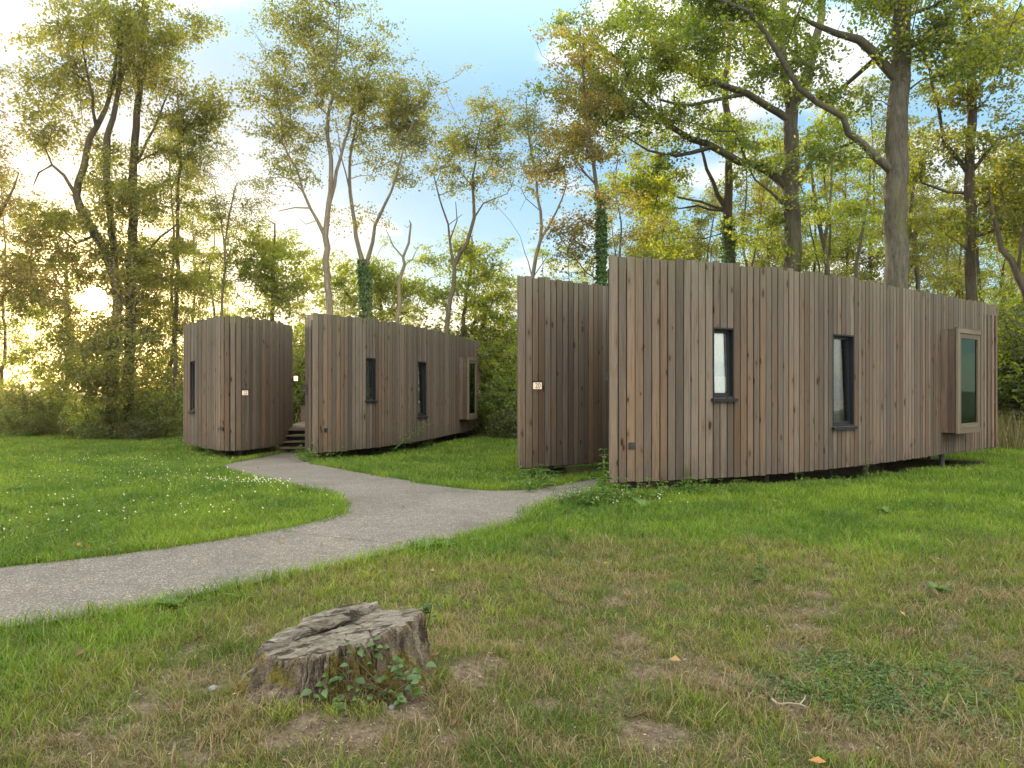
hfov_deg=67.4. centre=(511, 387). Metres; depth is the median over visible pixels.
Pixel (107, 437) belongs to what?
dock plant
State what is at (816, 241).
woodland tree
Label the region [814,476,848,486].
nettle plant
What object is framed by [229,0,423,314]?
aspen tree
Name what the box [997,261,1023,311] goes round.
woodland tree
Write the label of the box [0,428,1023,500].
grass
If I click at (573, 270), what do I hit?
woodland tree
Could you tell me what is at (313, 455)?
nettle plant
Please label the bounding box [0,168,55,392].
woodland tree
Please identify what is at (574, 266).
woodland tree
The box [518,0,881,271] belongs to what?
oak tree
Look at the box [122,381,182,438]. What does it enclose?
shrub
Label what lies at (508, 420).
shrub
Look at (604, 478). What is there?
nettle plant
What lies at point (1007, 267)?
woodland tree
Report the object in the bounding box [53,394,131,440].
shrub
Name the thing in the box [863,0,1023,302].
oak tree
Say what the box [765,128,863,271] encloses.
woodland tree
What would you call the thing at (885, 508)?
dock plant
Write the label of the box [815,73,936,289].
woodland tree
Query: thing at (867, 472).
nettle plant
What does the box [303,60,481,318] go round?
aspen tree
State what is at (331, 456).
nettle plant
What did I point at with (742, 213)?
woodland tree
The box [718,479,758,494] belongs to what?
nettle plant
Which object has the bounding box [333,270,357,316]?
woodland tree
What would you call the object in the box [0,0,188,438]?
maple tree
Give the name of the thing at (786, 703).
twig
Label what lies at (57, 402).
shrub
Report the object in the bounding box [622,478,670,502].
nettle plant
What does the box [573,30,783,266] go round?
maple tree
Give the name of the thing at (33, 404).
shrub
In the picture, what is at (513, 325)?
shrub
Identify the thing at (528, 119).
birch tree
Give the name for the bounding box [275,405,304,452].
entrance steps
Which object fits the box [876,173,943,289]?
woodland tree
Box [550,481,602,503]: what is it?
nettle plant
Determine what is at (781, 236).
woodland tree
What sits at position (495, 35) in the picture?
sky
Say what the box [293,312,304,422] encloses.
shrub
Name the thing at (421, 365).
window
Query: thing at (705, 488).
nettle plant
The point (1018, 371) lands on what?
shrub
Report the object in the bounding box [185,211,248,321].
woodland tree
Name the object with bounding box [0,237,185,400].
maple tree
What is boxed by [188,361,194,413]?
window
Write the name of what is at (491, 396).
shrub
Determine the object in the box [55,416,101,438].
shrub
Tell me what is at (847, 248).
woodland tree
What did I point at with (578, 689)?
dead thatch
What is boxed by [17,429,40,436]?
dock plant
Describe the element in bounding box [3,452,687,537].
clover flowers
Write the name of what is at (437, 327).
shrub
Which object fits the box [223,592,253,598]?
dock plant
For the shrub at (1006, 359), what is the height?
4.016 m
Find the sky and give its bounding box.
[0,0,1023,389]
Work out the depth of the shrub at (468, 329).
33.76 m
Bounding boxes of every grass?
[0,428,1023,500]
[0,449,611,636]
[240,432,1016,493]
[990,405,1023,449]
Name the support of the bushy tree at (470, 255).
on the ground at (298, 722)
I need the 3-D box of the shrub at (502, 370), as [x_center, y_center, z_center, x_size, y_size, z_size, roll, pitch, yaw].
[-0.765,-0.005,27.508,4.161,3.800,4.194,0,0,-25]
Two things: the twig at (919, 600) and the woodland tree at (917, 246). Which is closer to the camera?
the twig at (919, 600)
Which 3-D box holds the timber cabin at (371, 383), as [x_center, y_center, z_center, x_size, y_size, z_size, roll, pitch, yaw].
[-3.389,0.159,21.903,3.392,3.571,11.064,0,0,10]
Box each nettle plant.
[203,444,236,456]
[231,448,261,456]
[291,442,344,461]
[320,452,344,458]
[338,450,356,456]
[361,446,390,453]
[391,443,408,449]
[410,439,432,447]
[497,465,538,481]
[507,468,556,490]
[532,463,562,482]
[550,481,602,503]
[576,476,618,505]
[595,449,612,493]
[600,477,638,502]
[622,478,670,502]
[663,580,688,593]
[664,477,706,494]
[681,464,692,488]
[681,479,725,495]
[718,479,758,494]
[751,546,768,583]
[792,472,816,488]
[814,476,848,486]
[862,459,871,479]
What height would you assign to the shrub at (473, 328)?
5.816 m
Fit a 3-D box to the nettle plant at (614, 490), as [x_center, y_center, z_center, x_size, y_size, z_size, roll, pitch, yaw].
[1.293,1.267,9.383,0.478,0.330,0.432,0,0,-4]
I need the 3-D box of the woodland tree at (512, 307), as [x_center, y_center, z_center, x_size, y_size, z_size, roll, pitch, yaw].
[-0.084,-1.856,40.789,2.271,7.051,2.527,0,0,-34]
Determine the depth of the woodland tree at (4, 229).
34.91 m
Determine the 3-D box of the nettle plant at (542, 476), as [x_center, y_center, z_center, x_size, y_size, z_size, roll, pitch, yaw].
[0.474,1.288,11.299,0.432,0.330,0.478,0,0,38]
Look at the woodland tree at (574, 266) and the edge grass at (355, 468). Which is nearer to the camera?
the edge grass at (355, 468)
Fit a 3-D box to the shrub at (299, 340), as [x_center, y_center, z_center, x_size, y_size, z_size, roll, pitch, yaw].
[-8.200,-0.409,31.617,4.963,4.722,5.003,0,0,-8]
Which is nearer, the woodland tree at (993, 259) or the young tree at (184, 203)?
the young tree at (184, 203)
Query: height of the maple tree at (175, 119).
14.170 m
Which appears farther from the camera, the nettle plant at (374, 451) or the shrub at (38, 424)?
the shrub at (38, 424)
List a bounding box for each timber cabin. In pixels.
[183,315,297,456]
[302,313,480,457]
[517,276,607,477]
[606,256,997,491]
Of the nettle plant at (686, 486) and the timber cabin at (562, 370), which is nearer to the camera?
the nettle plant at (686, 486)
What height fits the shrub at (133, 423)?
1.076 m
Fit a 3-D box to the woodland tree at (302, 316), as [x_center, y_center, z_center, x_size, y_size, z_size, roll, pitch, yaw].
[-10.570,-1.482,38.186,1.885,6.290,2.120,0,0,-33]
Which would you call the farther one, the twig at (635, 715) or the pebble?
the pebble
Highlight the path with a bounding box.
[0,452,598,627]
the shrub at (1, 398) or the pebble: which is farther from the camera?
the shrub at (1, 398)
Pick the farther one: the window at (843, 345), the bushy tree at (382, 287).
the bushy tree at (382, 287)
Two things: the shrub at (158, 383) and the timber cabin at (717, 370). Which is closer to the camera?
the timber cabin at (717, 370)
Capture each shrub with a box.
[0,378,20,407]
[0,388,34,429]
[0,401,38,435]
[1,374,63,432]
[15,409,68,435]
[30,389,85,429]
[51,404,103,432]
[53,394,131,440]
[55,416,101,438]
[72,400,119,427]
[116,411,167,440]
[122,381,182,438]
[134,352,182,429]
[277,320,304,421]
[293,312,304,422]
[293,339,304,423]
[412,298,516,387]
[450,314,515,337]
[452,300,516,418]
[464,333,516,431]
[466,315,516,428]
[466,407,498,433]
[472,367,516,434]
[481,405,516,438]
[983,276,1023,355]
[990,291,1023,335]
[990,295,1023,336]
[990,295,1023,433]
[990,326,1023,420]
[990,343,1018,425]
[990,345,1023,426]
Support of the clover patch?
on the ground at (298, 722)
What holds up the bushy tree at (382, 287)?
on the ground at (298, 722)
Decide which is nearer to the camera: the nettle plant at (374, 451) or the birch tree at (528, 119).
the nettle plant at (374, 451)
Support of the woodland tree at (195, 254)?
on the ground at (298, 722)
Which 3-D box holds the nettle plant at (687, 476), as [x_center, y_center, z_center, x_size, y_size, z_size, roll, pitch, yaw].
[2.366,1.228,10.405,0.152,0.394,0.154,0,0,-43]
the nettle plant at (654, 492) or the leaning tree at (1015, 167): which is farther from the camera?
the leaning tree at (1015, 167)
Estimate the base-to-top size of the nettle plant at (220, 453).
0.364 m
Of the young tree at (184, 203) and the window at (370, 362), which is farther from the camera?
the young tree at (184, 203)
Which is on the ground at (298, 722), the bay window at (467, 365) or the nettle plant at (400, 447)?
the nettle plant at (400, 447)
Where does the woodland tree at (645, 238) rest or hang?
on the ground at (298, 722)
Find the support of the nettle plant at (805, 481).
on the ground at (298, 722)
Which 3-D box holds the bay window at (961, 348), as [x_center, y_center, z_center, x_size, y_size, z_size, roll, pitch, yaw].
[8.623,-0.136,14.713,1.246,1.976,0.305,0,0,-40]
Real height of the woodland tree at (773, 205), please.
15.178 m
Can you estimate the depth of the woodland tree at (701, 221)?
35.39 m
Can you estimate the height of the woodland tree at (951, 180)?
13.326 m
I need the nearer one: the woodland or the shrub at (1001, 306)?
the shrub at (1001, 306)
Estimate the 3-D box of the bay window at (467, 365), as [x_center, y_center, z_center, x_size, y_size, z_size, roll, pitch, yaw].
[-1.391,0.009,24.562,0.305,1.976,1.246,0,0,11]
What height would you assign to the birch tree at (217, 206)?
10.610 m
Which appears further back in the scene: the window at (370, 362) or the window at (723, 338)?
the window at (370, 362)
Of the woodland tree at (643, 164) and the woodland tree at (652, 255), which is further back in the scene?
the woodland tree at (643, 164)
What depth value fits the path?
6.79 m
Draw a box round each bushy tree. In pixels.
[206,211,334,323]
[294,233,470,324]
[390,226,524,336]
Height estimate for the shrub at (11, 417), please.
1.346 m
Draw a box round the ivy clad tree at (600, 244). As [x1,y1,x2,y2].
[474,24,670,285]
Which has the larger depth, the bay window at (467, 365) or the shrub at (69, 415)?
the shrub at (69, 415)
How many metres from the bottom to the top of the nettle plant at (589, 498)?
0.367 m
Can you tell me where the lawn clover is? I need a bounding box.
[0,441,500,560]
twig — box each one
[624,702,667,717]
[771,695,808,707]
[898,597,924,602]
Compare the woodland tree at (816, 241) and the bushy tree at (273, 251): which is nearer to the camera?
the bushy tree at (273, 251)
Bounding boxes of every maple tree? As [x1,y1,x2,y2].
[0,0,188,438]
[0,0,280,436]
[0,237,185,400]
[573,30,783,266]
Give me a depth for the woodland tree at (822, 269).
56.55 m
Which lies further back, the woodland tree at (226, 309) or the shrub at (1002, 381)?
the woodland tree at (226, 309)
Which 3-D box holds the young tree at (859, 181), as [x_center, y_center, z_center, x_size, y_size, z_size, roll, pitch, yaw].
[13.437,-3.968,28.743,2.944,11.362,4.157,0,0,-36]
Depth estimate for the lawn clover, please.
12.15 m
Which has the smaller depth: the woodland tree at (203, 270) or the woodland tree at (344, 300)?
the woodland tree at (203, 270)
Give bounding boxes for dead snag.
[386,220,417,323]
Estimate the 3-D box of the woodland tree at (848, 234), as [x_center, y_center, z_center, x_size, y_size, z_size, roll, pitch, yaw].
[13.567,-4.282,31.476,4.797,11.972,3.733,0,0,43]
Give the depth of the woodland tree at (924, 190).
34.91 m
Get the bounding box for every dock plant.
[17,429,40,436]
[101,433,120,438]
[156,593,187,607]
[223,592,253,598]
[415,537,437,547]
[438,539,456,546]
[631,497,658,506]
[877,506,900,513]
[926,580,954,592]
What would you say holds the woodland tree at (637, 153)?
on the ground at (298, 722)
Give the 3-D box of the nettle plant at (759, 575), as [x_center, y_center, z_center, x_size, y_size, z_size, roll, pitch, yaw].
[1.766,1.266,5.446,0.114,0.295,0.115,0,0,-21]
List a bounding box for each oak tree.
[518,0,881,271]
[602,0,1023,288]
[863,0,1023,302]
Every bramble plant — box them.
[300,636,436,714]
[413,602,442,629]
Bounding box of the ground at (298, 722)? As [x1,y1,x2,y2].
[0,390,1023,767]
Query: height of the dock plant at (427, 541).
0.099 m
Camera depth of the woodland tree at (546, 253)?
47.98 m
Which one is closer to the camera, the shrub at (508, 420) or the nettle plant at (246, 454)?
the nettle plant at (246, 454)
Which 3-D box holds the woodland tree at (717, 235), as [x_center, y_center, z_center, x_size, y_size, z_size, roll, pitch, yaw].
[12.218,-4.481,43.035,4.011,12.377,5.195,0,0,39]
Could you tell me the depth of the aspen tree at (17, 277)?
22.91 m
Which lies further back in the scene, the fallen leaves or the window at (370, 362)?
the window at (370, 362)
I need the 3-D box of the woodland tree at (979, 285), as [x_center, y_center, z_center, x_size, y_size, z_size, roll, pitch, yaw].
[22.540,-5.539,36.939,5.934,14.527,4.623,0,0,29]
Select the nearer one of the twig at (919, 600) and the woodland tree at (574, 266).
the twig at (919, 600)
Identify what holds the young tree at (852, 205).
on the ground at (298, 722)
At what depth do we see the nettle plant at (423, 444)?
21.04 m
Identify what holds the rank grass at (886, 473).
on the ground at (298, 722)
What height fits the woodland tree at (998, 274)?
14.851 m
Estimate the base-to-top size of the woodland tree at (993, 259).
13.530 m
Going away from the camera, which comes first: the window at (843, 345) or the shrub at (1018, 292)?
the window at (843, 345)
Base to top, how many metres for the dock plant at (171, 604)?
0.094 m
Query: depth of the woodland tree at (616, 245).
38.64 m
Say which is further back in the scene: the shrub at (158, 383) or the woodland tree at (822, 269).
the woodland tree at (822, 269)
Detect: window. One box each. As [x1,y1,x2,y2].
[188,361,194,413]
[365,358,377,402]
[417,362,427,418]
[459,356,476,419]
[711,328,737,401]
[832,334,857,430]
[941,327,982,433]
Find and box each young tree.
[139,79,247,432]
[765,103,885,275]
[821,125,940,279]
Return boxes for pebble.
[208,685,217,691]
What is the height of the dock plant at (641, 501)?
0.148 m
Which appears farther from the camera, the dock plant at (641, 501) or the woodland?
the woodland
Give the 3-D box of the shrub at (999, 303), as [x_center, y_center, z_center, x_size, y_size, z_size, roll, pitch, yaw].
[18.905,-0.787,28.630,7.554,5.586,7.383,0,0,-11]
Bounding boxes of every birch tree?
[145,142,289,316]
[482,77,592,277]
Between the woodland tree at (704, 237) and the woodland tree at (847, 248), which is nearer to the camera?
the woodland tree at (847, 248)
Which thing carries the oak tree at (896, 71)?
on the ground at (298, 722)
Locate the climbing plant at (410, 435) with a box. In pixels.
[391,424,427,449]
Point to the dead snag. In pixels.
(399, 308)
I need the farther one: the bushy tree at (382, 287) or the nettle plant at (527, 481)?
the bushy tree at (382, 287)
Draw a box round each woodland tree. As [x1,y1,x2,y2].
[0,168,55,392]
[0,170,13,302]
[106,124,233,424]
[141,200,235,370]
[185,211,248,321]
[214,286,239,315]
[289,295,312,343]
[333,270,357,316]
[403,298,424,326]
[490,290,516,334]
[512,245,564,303]
[554,244,594,284]
[572,254,597,282]
[580,227,634,281]
[581,142,651,280]
[616,149,673,256]
[617,124,706,260]
[630,162,701,260]
[676,201,721,261]
[676,227,707,261]
[683,178,740,262]
[699,102,783,268]
[700,203,748,265]
[737,131,811,267]
[738,191,784,266]
[747,162,832,271]
[761,119,883,279]
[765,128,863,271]
[802,137,883,282]
[807,226,849,272]
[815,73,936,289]
[833,146,957,295]
[865,170,964,293]
[874,71,983,293]
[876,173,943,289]
[909,175,991,297]
[924,224,992,298]
[926,125,1023,324]
[931,167,1007,319]
[957,171,1023,323]
[984,176,1023,315]
[984,199,1023,301]
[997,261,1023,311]
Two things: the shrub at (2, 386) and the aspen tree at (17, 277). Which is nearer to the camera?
the aspen tree at (17, 277)
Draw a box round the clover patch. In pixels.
[718,633,1023,761]
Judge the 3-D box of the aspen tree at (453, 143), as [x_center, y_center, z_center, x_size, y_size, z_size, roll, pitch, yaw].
[-1.179,-4.463,26.835,4.277,12.348,3.625,0,0,0]
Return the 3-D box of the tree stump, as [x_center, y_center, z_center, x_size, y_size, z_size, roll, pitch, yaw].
[-0.890,1.247,3.525,1.218,0.407,0.812,0,0,-22]
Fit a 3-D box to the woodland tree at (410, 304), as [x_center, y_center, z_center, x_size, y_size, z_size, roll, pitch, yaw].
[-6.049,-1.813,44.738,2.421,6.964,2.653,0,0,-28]
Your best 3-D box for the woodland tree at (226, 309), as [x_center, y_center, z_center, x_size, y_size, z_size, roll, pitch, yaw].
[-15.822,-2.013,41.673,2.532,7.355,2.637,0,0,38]
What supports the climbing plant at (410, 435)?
attached to the timber cabin at (371, 383)
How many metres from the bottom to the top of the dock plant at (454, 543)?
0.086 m
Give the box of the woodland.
[0,339,304,404]
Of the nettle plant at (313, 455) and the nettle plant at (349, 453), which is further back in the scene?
the nettle plant at (349, 453)
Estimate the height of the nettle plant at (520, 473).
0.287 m
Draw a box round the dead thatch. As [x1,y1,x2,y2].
[0,511,1023,767]
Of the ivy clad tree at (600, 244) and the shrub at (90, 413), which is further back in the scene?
the shrub at (90, 413)
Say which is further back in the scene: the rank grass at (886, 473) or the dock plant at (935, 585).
the rank grass at (886, 473)
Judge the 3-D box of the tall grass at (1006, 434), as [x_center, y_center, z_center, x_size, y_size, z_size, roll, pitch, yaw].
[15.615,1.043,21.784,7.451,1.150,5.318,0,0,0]
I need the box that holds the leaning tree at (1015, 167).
[958,139,1023,303]
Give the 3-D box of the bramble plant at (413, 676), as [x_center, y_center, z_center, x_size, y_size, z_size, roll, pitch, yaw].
[-0.612,1.241,3.305,0.572,0.282,0.238,0,0,0]
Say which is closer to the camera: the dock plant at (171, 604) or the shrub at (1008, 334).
the dock plant at (171, 604)
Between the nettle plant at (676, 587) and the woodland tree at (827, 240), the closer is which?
the nettle plant at (676, 587)
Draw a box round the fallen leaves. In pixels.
[22,467,959,762]
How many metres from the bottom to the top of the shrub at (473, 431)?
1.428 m
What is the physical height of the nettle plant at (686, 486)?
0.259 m
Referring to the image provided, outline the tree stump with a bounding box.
[223,601,438,713]
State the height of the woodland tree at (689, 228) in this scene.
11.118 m
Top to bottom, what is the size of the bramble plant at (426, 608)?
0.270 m
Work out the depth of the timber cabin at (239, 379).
17.81 m
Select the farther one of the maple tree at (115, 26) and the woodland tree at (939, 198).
the woodland tree at (939, 198)
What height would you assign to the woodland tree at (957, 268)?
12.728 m
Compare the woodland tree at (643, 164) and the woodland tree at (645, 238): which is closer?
the woodland tree at (645, 238)
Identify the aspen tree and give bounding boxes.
[0,67,92,354]
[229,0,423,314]
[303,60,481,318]
[417,83,529,333]
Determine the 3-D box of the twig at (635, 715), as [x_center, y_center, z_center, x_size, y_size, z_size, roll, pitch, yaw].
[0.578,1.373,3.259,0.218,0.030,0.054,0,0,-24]
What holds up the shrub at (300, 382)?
on the ground at (298, 722)

